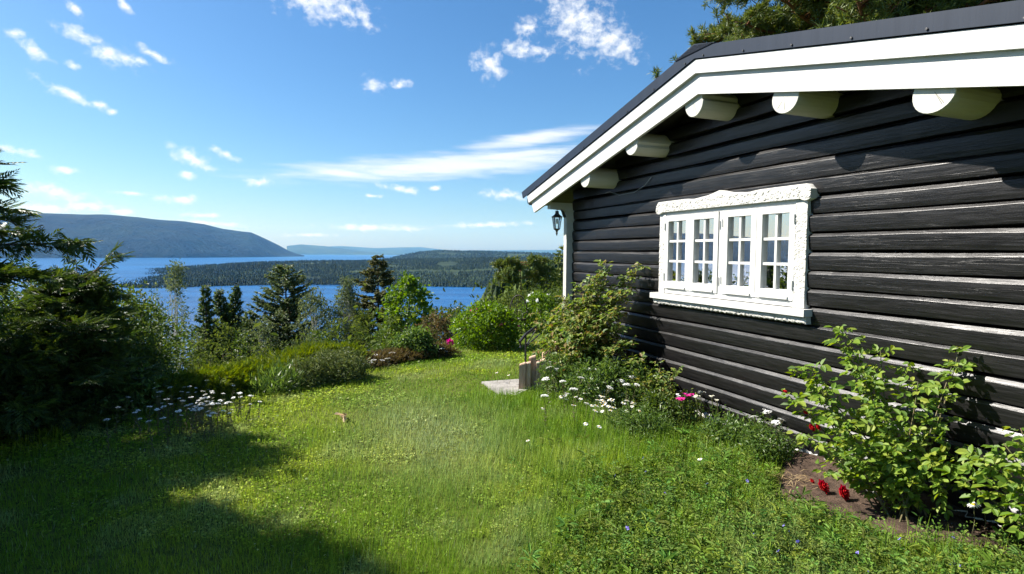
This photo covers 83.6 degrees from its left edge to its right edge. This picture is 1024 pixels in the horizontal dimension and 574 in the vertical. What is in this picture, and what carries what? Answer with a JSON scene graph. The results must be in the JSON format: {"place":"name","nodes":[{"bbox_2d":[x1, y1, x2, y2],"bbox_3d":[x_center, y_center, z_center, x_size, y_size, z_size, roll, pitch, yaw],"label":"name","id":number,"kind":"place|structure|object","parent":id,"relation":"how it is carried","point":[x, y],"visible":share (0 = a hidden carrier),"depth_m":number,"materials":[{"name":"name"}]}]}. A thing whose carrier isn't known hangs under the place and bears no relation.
{"place":"outdoors","nodes":[
{"label":"outdoors","id":0,"kind":"place"},
{"bbox_2d":[0,213,303,257],"bbox_3d":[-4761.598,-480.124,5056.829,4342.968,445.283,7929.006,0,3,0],"label":"mountain","id":1,"kind":"structure","parent":0,"point":[140,237],"depth_m":5374.77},
{"bbox_2d":[0,255,485,372],"bbox_3d":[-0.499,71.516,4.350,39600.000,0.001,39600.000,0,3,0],"label":"lake","id":2,"kind":"structure","parent":0,"point":[126,270],"depth_m":1092.04,"materials":[{"name":"liquid"}]},
{"bbox_2d":[287,244,401,254],"bbox_3d":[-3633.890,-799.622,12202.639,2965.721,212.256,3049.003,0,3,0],"label":"hill","id":3,"kind":"structure","parent":0,"point":[301,249],"depth_m":11389.94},
{"bbox_2d":[185,260,522,286],"bbox_3d":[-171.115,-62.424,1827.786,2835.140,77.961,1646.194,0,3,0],"label":"hill","id":4,"kind":"structure","parent":0,"point":[446,264],"depth_m":1510.90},
{"bbox_2d":[120,256,562,287],"bbox_3d":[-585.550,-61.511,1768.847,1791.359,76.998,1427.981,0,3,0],"label":"forest","id":5,"kind":"object","parent":4,"relation":"on","point":[197,276],"visible":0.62,"depth_m":1477.82,"materials":[{"name":"plant"}]},
{"bbox_2d":[0,0,782,249],"label":"sky","id":6,"kind":"structure","parent":0,"point":[352,123],"materials":[{"name":"blue"}]},
{"bbox_2d":[328,246,561,253],"bbox_3d":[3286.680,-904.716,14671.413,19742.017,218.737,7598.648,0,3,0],"label":"hill","id":7,"kind":"structure","parent":0,"point":[403,250],"depth_m":16107.11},
{"bbox_2d":[402,251,559,258],"bbox_3d":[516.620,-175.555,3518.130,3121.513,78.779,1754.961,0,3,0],"label":"hill","id":8,"kind":"structure","parent":0,"point":[454,253],"depth_m":3558.11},
{"bbox_2d":[380,249,561,259],"bbox_3d":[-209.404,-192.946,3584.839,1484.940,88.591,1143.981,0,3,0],"label":"forest","id":9,"kind":"object","parent":8,"relation":"on","point":[423,255],"visible":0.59,"depth_m":3572.60,"materials":[{"name":"plant"}]},
{"bbox_2d":[0,304,1020,573],"bbox_3d":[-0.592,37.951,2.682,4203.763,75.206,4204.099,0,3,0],"label":"ground","id":10,"kind":"structure","parent":0,"point":[116,546],"depth_m":3.86,"materials":[{"name":"plant"}]},
{"bbox_2d":[0,298,14,334],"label":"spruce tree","id":11,"kind":"object","parent":10,"relation":"on","point":[10,323],"visible":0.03,"depth_m":9.80,"materials":[{"name":"green plant"}]},
{"bbox_2d":[0,262,24,337],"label":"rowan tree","id":12,"kind":"object","parent":10,"relation":"on","point":[2,304],"visible":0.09,"depth_m":9.61,"materials":[{"name":"green plant"}]},
{"bbox_2d":[0,280,34,339],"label":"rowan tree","id":13,"kind":"object","parent":10,"relation":"on","point":[10,304],"visible":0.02,"depth_m":10.25,"materials":[{"name":"green plant"}]},
{"bbox_2d":[0,269,40,306],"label":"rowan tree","id":14,"kind":"object","parent":10,"relation":"on","point":[21,290],"depth_m":11.40,"materials":[{"name":"green plant"}]},
{"bbox_2d":[0,149,105,436],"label":"cypress tree","id":15,"kind":"object","parent":10,"relation":"on","point":[10,271],"visible":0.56,"depth_m":4.77,"materials":[{"name":"green plant"}]},
{"bbox_2d":[0,309,175,436],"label":"cypress bush","id":16,"kind":"object","parent":10,"relation":"on","point":[89,368],"visible":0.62,"depth_m":5.49,"materials":[{"name":"green plant"}]},
{"bbox_2d":[3,240,172,404],"bbox_3d":[-4.821,0.567,6.298,1.827,2.186,1.666,0,3,0],"label":"cypress bush","id":17,"kind":"object","parent":10,"relation":"on","point":[92,287],"visible":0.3,"depth_m":6.12,"materials":[{"name":"green plant"}]},
{"bbox_2d":[103,418,110,450],"bbox_3d":[-3.289,1.207,4.650,0.064,0.279,0.072,-3,3,-38],"label":"yarrow","id":18,"kind":"object","parent":10,"relation":"on","point":[108,436],"visible":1,"depth_m":4.65,"materials":[{"name":"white plant"}]},
{"bbox_2d":[69,354,199,417],"bbox_3d":[-4.069,1.061,5.974,1.307,0.690,1.239,1,4,13],"label":"shrub","id":19,"kind":"object","parent":10,"relation":"on","point":[142,400],"visible":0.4,"depth_m":5.72,"materials":[{"name":"green plant"}]},
{"bbox_2d":[113,322,179,399],"bbox_3d":[-4.503,0.876,6.451,1.534,0.970,1.528,2,4,23],"label":"shrub","id":20,"kind":"object","parent":10,"relation":"on","point":[151,346],"visible":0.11,"depth_m":6.56,"materials":[{"name":"green plant"}]},
{"bbox_2d":[98,279,197,372],"bbox_3d":[-4.934,0.739,7.270,1.598,1.702,1.496,-1,4,-21],"label":"shrub","id":21,"kind":"object","parent":10,"relation":"on","point":[141,313],"visible":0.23,"depth_m":7.41,"materials":[{"name":"green plant"}]},
{"bbox_2d":[146,420,154,452],"bbox_3d":[-2.909,1.213,4.612,0.072,0.282,0.065,-10,0,22],"label":"yarrow","id":22,"kind":"object","parent":10,"relation":"on","point":[149,423],"visible":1,"depth_m":4.62,"materials":[{"name":"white plant"}]},
{"bbox_2d":[146,282,171,346],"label":"birch tree","id":23,"kind":"object","parent":10,"relation":"on","point":[164,309],"visible":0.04,"depth_m":24.07,"materials":[{"name":"green plant"}]},
{"bbox_2d":[155,408,162,437],"bbox_3d":[-3.077,1.187,4.987,0.062,0.272,0.070,5,12,9],"label":"yarrow","id":24,"kind":"object","parent":10,"relation":"on","point":[157,418],"visible":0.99,"depth_m":4.98,"materials":[{"name":"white plant"}]},
{"bbox_2d":[159,417,170,446],"bbox_3d":[-2.855,1.204,4.726,0.071,0.275,0.063,-4,7,8],"label":"yarrow","id":25,"kind":"object","parent":10,"relation":"on","point":[167,438],"visible":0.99,"depth_m":4.72,"materials":[{"name":"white plant"}]},
{"bbox_2d":[160,405,170,434],"bbox_3d":[-3.032,1.179,5.026,0.073,0.285,0.065,-2,13,26],"label":"yarrow","id":26,"kind":"object","parent":10,"relation":"on","point":[166,420],"visible":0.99,"depth_m":5.03,"materials":[{"name":"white plant"}]},
{"bbox_2d":[145,318,196,373],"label":"sapling","id":27,"kind":"object","parent":10,"relation":"on","point":[175,355],"visible":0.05,"depth_m":10.68,"materials":[{"name":"green plant"}]},
{"bbox_2d":[175,409,186,434],"bbox_3d":[-2.872,1.185,4.965,0.075,0.290,0.066,12,24,10],"label":"yarrow","id":28,"kind":"object","parent":10,"relation":"on","point":[179,411],"visible":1,"depth_m":4.94,"materials":[{"name":"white plant"}]},
{"bbox_2d":[155,258,211,370],"bbox_3d":[-12.892,3.620,22.383,2.722,9.557,2.880,-1,4,-28],"label":"birch tree","id":29,"kind":"object","parent":10,"relation":"on","point":[175,278],"visible":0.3,"depth_m":22.00,"materials":[{"name":"green plant"}]},
{"bbox_2d":[158,315,211,369],"bbox_3d":[-6.914,2.054,12.127,1.170,2.932,1.116,2,4,30],"label":"sapling","id":30,"kind":"object","parent":10,"relation":"on","point":[182,334],"visible":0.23,"depth_m":12.07,"materials":[{"name":"green plant"}]},
{"bbox_2d":[187,409,196,441],"bbox_3d":[-2.723,1.183,4.859,0.067,0.294,0.076,7,-1,-22],"label":"yarrow","id":31,"kind":"object","parent":10,"relation":"on","point":[192,428],"visible":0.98,"depth_m":4.86,"materials":[{"name":"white plant"}]},
{"bbox_2d":[15,350,373,445],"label":"long grass","id":32,"kind":"structure","parent":10,"relation":"on","point":[56,430],"depth_m":5.31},
{"bbox_2d":[188,285,223,369],"bbox_3d":[-13.924,4.752,26.363,4.153,9.834,4.116,2,4,25],"label":"spruce tree","id":33,"kind":"object","parent":10,"relation":"on","point":[205,307],"visible":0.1,"depth_m":25.91,"materials":[{"name":"green plant"}]},
{"bbox_2d":[182,334,231,368],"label":"sapling","id":34,"kind":"object","parent":10,"relation":"on","point":[200,354],"visible":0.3,"depth_m":10.64,"materials":[{"name":"green plant"}]},
{"bbox_2d":[205,412,217,444],"bbox_3d":[-2.525,1.196,4.805,0.066,0.289,0.074,3,-13,27],"label":"yarrow","id":35,"kind":"object","parent":10,"relation":"on","point":[209,430],"visible":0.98,"depth_m":4.80,"materials":[{"name":"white plant"}]},
{"bbox_2d":[129,351,314,408],"bbox_3d":[-3.370,1.077,6.825,1.073,0.488,2.240,3,5,40],"label":"hedge","id":36,"kind":"object","parent":10,"relation":"on","point":[226,375],"visible":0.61,"depth_m":6.49,"materials":[{"name":"plant"}]},
{"bbox_2d":[203,316,247,364],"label":"sapling","id":37,"kind":"object","parent":10,"relation":"on","point":[227,341],"visible":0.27,"depth_m":12.57,"materials":[{"name":"green plant"}]},
{"bbox_2d":[209,288,242,362],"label":"spruce tree","id":38,"kind":"object","parent":10,"relation":"on","point":[219,298],"visible":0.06,"depth_m":27.07,"materials":[{"name":"green plant"}]},
{"bbox_2d":[225,286,248,359],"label":"spruce tree","id":39,"kind":"object","parent":10,"relation":"on","point":[235,301],"visible":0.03,"depth_m":27.96,"materials":[{"name":"green plant"}]},
{"bbox_2d":[223,329,261,364],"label":"sapling","id":40,"kind":"object","parent":10,"relation":"on","point":[244,339],"visible":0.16,"depth_m":12.06,"materials":[{"name":"green plant"}]},
{"bbox_2d":[231,309,259,361],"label":"spruce tree","id":41,"kind":"object","parent":10,"relation":"on","point":[246,324],"visible":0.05,"depth_m":26.10,"materials":[{"name":"green plant"}]},
{"bbox_2d":[250,338,276,357],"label":"sapling","id":42,"kind":"object","parent":10,"relation":"on","point":[258,351],"visible":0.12,"depth_m":11.60,"materials":[{"name":"green plant"}]},
{"bbox_2d":[248,316,282,357],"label":"tree","id":43,"kind":"object","parent":10,"relation":"on","point":[264,336],"visible":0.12,"depth_m":24.12,"materials":[{"name":"green plant"}]},
{"bbox_2d":[217,263,335,361],"bbox_3d":[-10.730,3.626,27.267,6.604,9.587,7.631,1,4,7],"label":"pine tree","id":44,"kind":"object","parent":10,"relation":"on","point":[285,311],"visible":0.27,"depth_m":26.52,"materials":[{"name":"green plant"}]},
{"bbox_2d":[242,355,311,396],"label":"bush","id":45,"kind":"object","parent":10,"relation":"on","point":[280,381],"visible":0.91,"depth_m":6.62,"materials":[{"name":"green plant"}]},
{"bbox_2d":[290,333,314,345],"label":"sapling","id":46,"kind":"object","parent":10,"relation":"on","point":[307,339],"visible":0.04,"depth_m":12.54,"materials":[{"name":"green plant"}]},
{"bbox_2d":[283,352,339,389],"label":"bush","id":47,"kind":"object","parent":10,"relation":"on","point":[310,373],"visible":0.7,"depth_m":6.94,"materials":[{"name":"plant"}]},
{"bbox_2d":[283,286,345,347],"bbox_3d":[-8.607,3.545,25.261,2.955,7.204,2.761,0,3,-5],"label":"birch tree","id":48,"kind":"object","parent":10,"relation":"on","point":[316,300],"visible":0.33,"depth_m":24.91,"materials":[{"name":"green plant"}]},
{"bbox_2d":[303,327,331,344],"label":"sapling","id":49,"kind":"object","parent":10,"relation":"on","point":[315,331],"visible":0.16,"depth_m":14.02,"materials":[{"name":"green plant"}]},
{"bbox_2d":[263,340,375,364],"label":"hedge","id":50,"kind":"object","parent":10,"relation":"on","point":[310,347],"visible":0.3,"depth_m":7.94,"materials":[{"name":"plant"}]},
{"bbox_2d":[302,345,373,385],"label":"bush","id":51,"kind":"object","parent":10,"relation":"on","point":[349,364],"visible":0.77,"depth_m":7.19,"materials":[{"name":"plant"}]},
{"bbox_2d":[326,317,355,344],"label":"sapling","id":52,"kind":"object","parent":10,"relation":"on","point":[341,332],"visible":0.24,"depth_m":16.04,"materials":[{"name":"green plant"}]},
{"bbox_2d":[325,275,369,349],"bbox_3d":[-7.861,3.299,27.293,3.194,7.826,3.258,1,3,2],"label":"birch tree","id":53,"kind":"object","parent":10,"relation":"on","point":[347,295],"visible":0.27,"depth_m":26.93,"materials":[{"name":"green plant"}]},
{"bbox_2d":[347,318,371,348],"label":"sapling","id":54,"kind":"object","parent":10,"relation":"on","point":[362,331],"visible":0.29,"depth_m":17.07,"materials":[{"name":"green plant"}]},
{"bbox_2d":[343,308,376,349],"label":"aspen tree","id":55,"kind":"object","parent":10,"relation":"on","point":[363,318],"visible":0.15,"depth_m":26.05,"materials":[{"name":"green plant"}]},
{"bbox_2d":[337,254,411,350],"bbox_3d":[-6.388,3.171,30.128,8.090,9.832,9.842,-3,5,-44],"label":"spruce tree","id":56,"kind":"object","parent":10,"relation":"on","point":[370,274],"visible":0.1,"depth_m":29.87,"materials":[{"name":"green plant"}]},
{"bbox_2d":[362,330,388,350],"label":"sapling","id":57,"kind":"object","parent":10,"relation":"on","point":[378,335],"visible":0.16,"depth_m":16.12,"materials":[{"name":"green plant"}]},
{"bbox_2d":[211,263,553,363],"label":"undergrowth","id":58,"kind":"object","parent":10,"relation":"on","point":[374,343],"visible":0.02,"depth_m":13.75,"materials":[{"name":"green plant"}]},
{"bbox_2d":[370,311,402,349],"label":"aspen tree","id":59,"kind":"object","parent":10,"relation":"on","point":[388,333],"visible":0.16,"depth_m":24.01,"materials":[{"name":"green plant"}]},
{"bbox_2d":[352,341,461,368],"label":"hedge","id":60,"kind":"object","parent":10,"relation":"on","point":[398,355],"visible":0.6,"depth_m":8.70,"materials":[{"name":"brown plant"}]},
{"bbox_2d":[373,270,441,350],"bbox_3d":[-4.524,2.319,25.132,3.293,6.161,3.287,-2,4,-35],"label":"maple tree","id":61,"kind":"object","parent":10,"relation":"on","point":[408,284],"visible":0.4,"depth_m":24.68,"materials":[{"name":"green plant"}]},
{"bbox_2d":[386,324,439,358],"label":"bush","id":62,"kind":"object","parent":10,"relation":"on","point":[418,338],"visible":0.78,"depth_m":8.97,"materials":[{"name":"green plant"}]},
{"bbox_2d":[415,310,456,342],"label":"shrub","id":63,"kind":"object","parent":10,"relation":"on","point":[438,322],"visible":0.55,"depth_m":12.96,"materials":[{"name":"brown plant"}]},
{"bbox_2d":[425,302,476,341],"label":"shrub","id":64,"kind":"object","parent":10,"relation":"on","point":[453,312],"visible":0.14,"depth_m":14.51,"materials":[{"name":"green plant"}]},
{"bbox_2d":[447,298,526,350],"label":"rose bush","id":65,"kind":"object","parent":10,"relation":"on","point":[484,316],"visible":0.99,"depth_m":10.15,"materials":[{"name":"green plant"}]},
{"bbox_2d":[0,342,978,573],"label":"clover","id":66,"kind":"object","parent":10,"relation":"on","point":[209,471],"visible":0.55,"depth_m":4.18,"materials":[{"name":"green plant"}]},
{"bbox_2d":[482,379,527,395],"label":"stone slab","id":67,"kind":"structure","parent":10,"relation":"on","point":[506,384],"depth_m":7.01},
{"bbox_2d":[509,295,527,331],"bbox_3d":[0.087,0.641,13.230,0.570,0.902,0.422,2,4,20],"label":"garden chair","id":68,"kind":"object","parent":10,"relation":"on","point":[523,319],"visible":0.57,"depth_m":13.34,"materials":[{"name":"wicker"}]},
{"bbox_2d":[478,260,562,303],"bbox_3d":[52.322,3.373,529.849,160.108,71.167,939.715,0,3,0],"label":"forest","id":69,"kind":"object","parent":10,"relation":"on","point":[496,288],"visible":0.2,"depth_m":61.83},
{"bbox_2d":[490,253,555,291],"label":"pine tree","id":70,"kind":"object","parent":10,"relation":"on","point":[531,261],"visible":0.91,"depth_m":29.50,"materials":[{"name":"green plant"}]},
{"bbox_2d":[497,287,555,325],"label":"shrub","id":71,"kind":"object","parent":10,"relation":"on","point":[507,297],"visible":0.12,"depth_m":16.78,"materials":[{"name":"green plant"}]},
{"bbox_2d":[303,358,750,573],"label":"long grass","id":72,"kind":"structure","parent":10,"relation":"on","point":[424,500],"depth_m":3.89,"materials":[{"name":"plant"}]},
{"bbox_2d":[507,284,562,325],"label":"shrub","id":73,"kind":"object","parent":10,"relation":"on","point":[556,298],"visible":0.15,"depth_m":15.86,"materials":[{"name":"green plant"}]},
{"bbox_2d":[517,290,557,332],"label":"rose bush","id":74,"kind":"object","parent":10,"relation":"on","point":[537,299],"visible":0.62,"depth_m":13.41,"materials":[{"name":"green plant"}]},
{"bbox_2d":[516,267,562,295],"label":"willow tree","id":75,"kind":"object","parent":10,"relation":"on","point":[549,281],"visible":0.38,"depth_m":29.79,"materials":[{"name":"green plant"}]},
{"bbox_2d":[519,338,562,390],"bbox_3d":[0.524,1.002,7.264,0.291,0.742,1.203,3,4,38],"label":"timber palisade","id":76,"kind":"object","parent":10,"relation":"on","point":[529,374],"visible":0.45,"depth_m":6.88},
{"bbox_2d":[519,307,564,361],"bbox_3d":[0.452,0.774,7.762,0.247,0.919,1.253,3,4,39],"label":"stair railing","id":77,"kind":"object","parent":10,"relation":"on","point":[525,336],"visible":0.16,"depth_m":7.37,"materials":[{"name":"black metal"}]},
{"bbox_2d":[545,245,563,290],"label":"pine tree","id":78,"kind":"object","parent":10,"relation":"on","point":[556,259],"visible":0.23,"depth_m":33.88,"materials":[{"name":"green plant"}]},
{"bbox_2d":[547,281,562,306],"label":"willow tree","id":79,"kind":"object","parent":10,"relation":"on","point":[560,288],"visible":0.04,"depth_m":21.79,"materials":[{"name":"green plant"}]},
{"bbox_2d":[530,348,592,399],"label":"herb","id":80,"kind":"object","parent":10,"relation":"on","point":[547,372],"visible":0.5,"depth_m":6.52,"materials":[{"name":"green plant"}]},
{"bbox_2d":[526,260,649,392],"bbox_3d":[0.922,0.474,6.792,1.032,1.602,1.782,-1,4,-23],"label":"rose bush","id":81,"kind":"object","parent":10,"relation":"on","point":[581,332],"visible":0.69,"depth_m":6.68,"materials":[{"name":"green plant"}]},
{"bbox_2d":[557,352,633,410],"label":"herb","id":82,"kind":"object","parent":10,"relation":"on","point":[596,379],"visible":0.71,"depth_m":6.11,"materials":[{"name":"green plant"}]},
{"bbox_2d":[584,349,665,411],"bbox_3d":[1.204,1.037,6.172,0.894,0.707,0.831,-1,4,-24],"label":"herb","id":83,"kind":"object","parent":10,"relation":"on","point":[628,369],"visible":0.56,"depth_m":6.03,"materials":[{"name":"green plant"}]},
{"bbox_2d":[598,400,678,446],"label":"herb","id":84,"kind":"object","parent":10,"relation":"on","point":[653,421],"visible":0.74,"depth_m":5.04,"materials":[{"name":"green plant"}]},
{"bbox_2d":[612,366,676,408],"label":"herb","id":85,"kind":"object","parent":10,"relation":"on","point":[652,380],"visible":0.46,"depth_m":5.96,"materials":[{"name":"green plant"}]},
{"bbox_2d":[649,360,683,399],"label":"rose bush","id":86,"kind":"object","parent":10,"relation":"on","point":[668,378],"visible":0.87,"depth_m":5.66,"materials":[{"name":"green plant"}]},
{"bbox_2d":[634,385,699,426],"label":"herb","id":87,"kind":"object","parent":10,"relation":"on","point":[651,401],"visible":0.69,"depth_m":5.52,"materials":[{"name":"green plant"}]},
{"bbox_2d":[675,397,687,425],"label":"pink flower","id":88,"kind":"object","parent":10,"relation":"on","point":[679,398],"visible":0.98,"depth_m":5.33,"materials":[{"name":"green plant"}]},
{"bbox_2d":[682,393,693,419],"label":"pink flower","id":89,"kind":"object","parent":10,"relation":"on","point":[686,394],"visible":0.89,"depth_m":5.48,"materials":[{"name":"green plant"}]},
{"bbox_2d":[682,388,708,418],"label":"herb","id":90,"kind":"object","parent":10,"relation":"on","point":[698,405],"visible":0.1,"depth_m":5.77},
{"bbox_2d":[690,395,700,423],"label":"garden flower","id":91,"kind":"object","parent":10,"relation":"on","point":[694,416],"visible":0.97,"depth_m":5.42,"materials":[{"name":"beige plant"}]},
{"bbox_2d":[697,390,706,422],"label":"garden flower","id":92,"kind":"object","parent":10,"relation":"on","point":[700,391],"visible":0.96,"depth_m":5.57,"materials":[{"name":"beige plant"}]},
{"bbox_2d":[710,404,746,423],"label":"herb","id":93,"kind":"object","parent":10,"relation":"on","point":[735,419],"visible":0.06,"depth_m":5.34,"materials":[{"name":"green plant"}]},
{"bbox_2d":[694,412,765,447],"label":"herb","id":94,"kind":"object","parent":10,"relation":"on","point":[716,427],"visible":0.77,"depth_m":4.96,"materials":[{"name":"green plant"}]},
{"bbox_2d":[743,409,778,434],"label":"herb","id":95,"kind":"object","parent":10,"relation":"on","point":[750,420],"visible":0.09,"depth_m":5.02,"materials":[{"name":"green plant"}]},
{"bbox_2d":[505,414,1021,573],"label":"long grass","id":96,"kind":"structure","parent":10,"relation":"on","point":[676,527],"depth_m":3.40,"materials":[{"name":"plant"}]},
{"bbox_2d":[504,388,1023,573],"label":"weeds","id":97,"kind":"object","parent":10,"relation":"on","point":[660,556],"visible":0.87,"depth_m":3.22,"materials":[{"name":"green plant"}]},
{"bbox_2d":[730,418,803,466],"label":"herb","id":98,"kind":"object","parent":10,"relation":"on","point":[763,437],"visible":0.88,"depth_m":4.56,"materials":[{"name":"green plant"}]},
{"bbox_2d":[522,0,1023,531],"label":"log cabin","id":99,"kind":"object","parent":10,"relation":"on","point":[766,208],"visible":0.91,"depth_m":4.32,"materials":[{"name":"black"}]},
{"bbox_2d":[552,210,565,235],"bbox_3d":[0.672,-0.942,8.223,0.220,0.423,0.153,1,3,2],"label":"wall lantern","id":100,"kind":"object","parent":99,"relation":"attached to","point":[557,215],"depth_m":8.22,"materials":[{"name":"black metal"}]},
{"bbox_2d":[650,183,818,324],"bbox_3d":[1.997,-0.338,5.462,0.155,1.155,2.045,-1,4,-22],"label":"window","id":101,"kind":"structure","parent":99,"relation":"in","point":[753,246],"depth_m":5.22,"materials":[{"name":"white paint"}]},
{"bbox_2d":[646,0,1015,79],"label":"pine tree","id":102,"kind":"object","parent":10,"relation":"on","point":[761,19],"visible":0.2,"depth_m":13.26,"materials":[{"name":"green plant"}]},
{"bbox_2d":[776,450,1023,558],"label":"soil","id":103,"kind":"structure","parent":10,"relation":"on","point":[832,497],"depth_m":3.64,"materials":[{"name":"soil"}]},
{"bbox_2d":[769,464,817,492],"bbox_3d":[2.027,1.413,4.141,0.393,0.179,0.640,0,3,0],"label":"straw","id":104,"kind":"object","parent":103,"relation":"on","point":[796,480],"visible":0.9,"depth_m":4.12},
{"bbox_2d":[818,479,829,493],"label":"rose","id":105,"kind":"object","parent":103,"relation":"on","point":[824,487],"visible":1,"depth_m":3.93,"materials":[{"name":"red plant"}]},
{"bbox_2d":[839,484,850,500],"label":"rose","id":106,"kind":"object","parent":103,"relation":"on","point":[844,492],"visible":1,"depth_m":3.82,"materials":[{"name":"red plant"}]},
{"bbox_2d":[773,324,976,524],"bbox_3d":[2.294,0.854,3.649,0.782,1.185,1.072,-2,5,-40],"label":"rose bush","id":107,"kind":"object","parent":103,"relation":"on","point":[891,470],"visible":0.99,"depth_m":3.58,"materials":[{"name":"green plant"}]},
{"bbox_2d":[967,502,980,529],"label":"daisy","id":108,"kind":"object","parent":103,"relation":"on","point":[973,504],"visible":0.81,"depth_m":3.32,"materials":[{"name":"white plant"}]},
{"bbox_2d":[934,426,1023,538],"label":"rose bush","id":109,"kind":"object","parent":10,"relation":"on","point":[1009,484],"visible":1,"depth_m":3.05,"materials":[{"name":"green plant"}]},
{"bbox_2d":[459,384,686,486],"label":"long grass","id":110,"kind":"structure","parent":0,"point":[534,420],"depth_m":4.99,"materials":[{"name":"plant"}]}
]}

